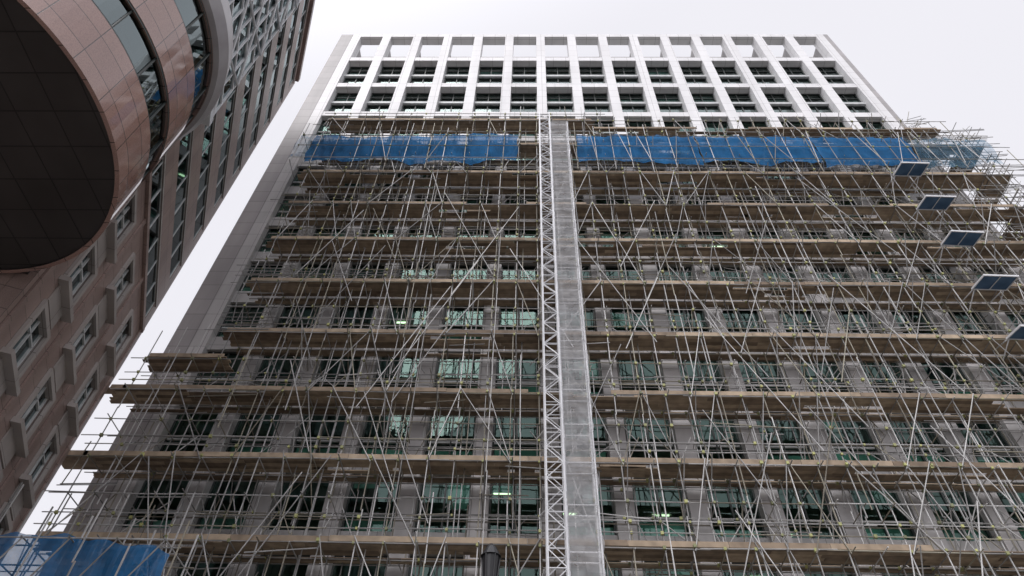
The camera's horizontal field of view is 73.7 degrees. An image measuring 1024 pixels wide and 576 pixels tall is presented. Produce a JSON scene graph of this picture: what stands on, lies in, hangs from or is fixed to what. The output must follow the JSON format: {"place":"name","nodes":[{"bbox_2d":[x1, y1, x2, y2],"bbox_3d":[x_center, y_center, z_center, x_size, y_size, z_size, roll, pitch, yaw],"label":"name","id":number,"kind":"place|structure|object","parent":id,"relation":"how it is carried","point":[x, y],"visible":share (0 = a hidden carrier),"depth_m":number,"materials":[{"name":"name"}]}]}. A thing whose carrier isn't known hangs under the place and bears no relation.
{"place":"outdoors","nodes":[
{"label":"outdoors","id":0,"kind":"place"},
{"bbox_2d":[20,0,1023,534],"label":"sky","id":1,"kind":"structure","parent":0,"point":[960,62],"materials":[{"name":"white"}]},
{"bbox_2d":[92,154,1023,575],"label":"stone columns","id":2,"kind":"structure","parent":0,"point":[250,248],"depth_m":33.89,"materials":[{"name":"stone"}]},
{"bbox_2d":[117,135,1023,556],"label":"spandrels","id":3,"kind":"object","parent":2,"relation":"attached to","point":[217,343],"visible":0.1,"depth_m":40.43,"materials":[{"name":"grey concrete"}]},
{"bbox_2d":[122,67,1023,575],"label":"window frames","id":4,"kind":"structure","parent":2,"relation":"attached to","point":[630,99],"depth_m":42.70,"materials":[{"name":"black metal"}]},
{"bbox_2d":[132,75,1023,525],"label":"window transoms","id":5,"kind":"object","parent":4,"relation":"attached to","point":[614,331],"depth_m":39.15,"materials":[{"name":"black metal"}]},
{"bbox_2d":[134,122,1023,575],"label":"window glass","id":6,"kind":"object","parent":4,"relation":"in","point":[642,498],"visible":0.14,"depth_m":33.62,"materials":[{"name":"black glass"}]},
{"bbox_2d":[331,68,864,112],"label":"window glass","id":7,"kind":"object","parent":4,"relation":"attached to","point":[569,109],"visible":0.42,"depth_m":64.75,"materials":[{"name":"black glass"}]},
{"bbox_2d":[129,72,1022,574],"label":"blinds","id":8,"kind":"object","parent":2,"relation":"attached to","point":[593,372],"visible":0.12,"depth_m":33.16,"materials":[{"name":"white fabric"}]},
{"bbox_2d":[291,34,915,160],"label":"stone frame","id":9,"kind":"object","parent":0,"point":[684,90],"visible":0.81,"depth_m":63.42,"materials":[{"name":"white stone"}]},
{"label":"ground","id":10,"kind":"structure","parent":0,"visible":0},
{"bbox_2d":[0,0,314,534],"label":"granite walls","id":11,"kind":"structure","parent":10,"relation":"on","point":[22,296],"depth_m":29.64,"materials":[{"name":"brown stone"}]},
{"bbox_2d":[0,0,232,272],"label":"curved drum","id":12,"kind":"object","parent":11,"relation":"attached to","point":[105,105],"visible":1,"depth_m":18.54,"materials":[{"name":"pink stone"}]},
{"bbox_2d":[0,0,306,529],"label":"ribbon glass","id":13,"kind":"object","parent":11,"relation":"attached to","point":[180,196],"visible":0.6,"depth_m":36.26,"materials":[{"name":"black glass"}]},
{"bbox_2d":[0,0,307,534],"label":"window mullions","id":14,"kind":"object","parent":11,"relation":"attached to","point":[30,330],"depth_m":30.08,"materials":[{"name":"black metal"}]},
{"bbox_2d":[0,0,308,534],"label":"window surrounds","id":15,"kind":"object","parent":11,"relation":"attached to","point":[61,301],"visible":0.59,"depth_m":25.78,"materials":[{"name":"brown stone"}]},
{"bbox_2d":[201,0,300,125],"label":"glazed bay frame","id":16,"kind":"object","parent":11,"relation":"attached to","point":[208,120],"visible":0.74,"depth_m":36.05,"materials":[{"name":"metal"}]},
{"bbox_2d":[217,0,294,106],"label":"glazed bay glass","id":17,"kind":"object","parent":16,"relation":"in","point":[243,34],"visible":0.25,"depth_m":35.66,"materials":[{"name":"grey glass"}]},
{"bbox_2d":[0,106,1023,575],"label":"scaffolding","id":18,"kind":"object","parent":10,"relation":"on","point":[358,288],"visible":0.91,"depth_m":35.18,"materials":[{"name":"grey metal"}]},
{"bbox_2d":[0,532,169,575],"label":"debris netting","id":19,"kind":"object","parent":18,"relation":"attached to","point":[106,563],"visible":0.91,"depth_m":20.88,"materials":[{"name":"blue fabric"}]},
{"bbox_2d":[304,135,430,164],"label":"debris netting","id":20,"kind":"object","parent":18,"relation":"attached to","point":[345,147],"visible":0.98,"depth_m":49.28,"materials":[{"name":"blue fabric"}]},
{"bbox_2d":[428,133,517,164],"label":"debris netting","id":21,"kind":"object","parent":18,"relation":"attached to","point":[481,151],"visible":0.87,"depth_m":49.21,"materials":[{"name":"blue fabric"}]},
{"bbox_2d":[576,134,703,164],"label":"debris netting","id":22,"kind":"object","parent":18,"relation":"attached to","point":[659,146],"visible":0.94,"depth_m":48.92,"materials":[{"name":"blue fabric"}]},
{"bbox_2d":[695,135,822,165],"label":"debris netting","id":23,"kind":"object","parent":18,"relation":"attached to","point":[763,152],"visible":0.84,"depth_m":48.65,"materials":[{"name":"blue fabric"}]},
{"bbox_2d":[807,137,922,167],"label":"debris netting","id":24,"kind":"object","parent":18,"relation":"attached to","point":[864,152],"visible":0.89,"depth_m":48.41,"materials":[{"name":"blue fabric"}]},
{"bbox_2d":[885,162,929,193],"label":"solar panel","id":25,"kind":"object","parent":18,"relation":"attached to","point":[914,169],"visible":0.94,"depth_m":45.61,"materials":[{"name":"glass"}]},
{"bbox_2d":[908,195,955,228],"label":"solar panel","id":26,"kind":"object","parent":18,"relation":"attached to","point":[934,202],"visible":0.96,"depth_m":42.58,"materials":[{"name":"glass"}]},
{"bbox_2d":[916,138,995,167],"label":"debris netting","id":27,"kind":"object","parent":18,"relation":"attached to","point":[952,165],"visible":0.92,"depth_m":48.42,"materials":[{"name":"blue fabric"}]},
{"bbox_2d":[932,230,984,266],"bbox_3d":[26.204,-2.237,40.072,1.900,0.847,2.502,3,-40,1],"label":"solar panel","id":28,"kind":"object","parent":18,"relation":"attached to","point":[963,238],"visible":0.97,"depth_m":39.79,"materials":[{"name":"glass"}]},
{"bbox_2d":[960,274,1019,310],"bbox_3d":[26.001,0.349,37.095,1.900,0.847,2.502,2,-40,0],"label":"solar panel","id":29,"kind":"object","parent":18,"relation":"attached to","point":[999,282],"visible":0.91,"depth_m":36.82,"materials":[{"name":"glass"}]},
{"bbox_2d":[993,324,1023,359],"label":"glazed canopy panel","id":30,"kind":"object","parent":18,"relation":"attached to","point":[1016,333],"visible":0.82,"depth_m":34.11,"materials":[{"name":"glass"}]},
{"bbox_2d":[64,34,1023,531],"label":"end walls","id":31,"kind":"structure","parent":10,"relation":"on","point":[200,304],"depth_m":44.35,"materials":[{"name":"white concrete"}]},
{"bbox_2d":[357,48,822,57],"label":"roof fins","id":32,"kind":"object","parent":31,"relation":"on","point":[817,54],"visible":0.06,"depth_m":71.93,"materials":[{"name":"white concrete"}]},
{"bbox_2d":[133,112,956,523],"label":"interior walls","id":33,"kind":"structure","parent":10,"relation":"on","point":[181,428],"depth_m":34.82,"materials":[{"name":"grey paint"}]},
{"bbox_2d":[149,69,1023,575],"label":"floor slabs","id":34,"kind":"structure","parent":33,"relation":"attached to","point":[787,435],"depth_m":38.18,"materials":[{"name":"grey concrete"}]},
{"bbox_2d":[397,246,721,514],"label":"ceiling lights","id":35,"kind":"object","parent":34,"relation":"attached to","point":[503,493],"visible":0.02,"depth_m":33.75},
{"bbox_2d":[536,112,604,575],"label":"hoist tower","id":36,"kind":"structure","parent":10,"relation":"on","point":[563,487],"depth_m":31.93,"materials":[{"name":"metal"}]},
{"label":"road","id":37,"kind":"structure","parent":0,"visible":0},
{"bbox_2d":[481,543,500,575],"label":"street lamp","id":38,"kind":"object","parent":37,"relation":"on","point":[490,559],"visible":1,"depth_m":12.22,"materials":[{"name":"grey metal"}]}
]}

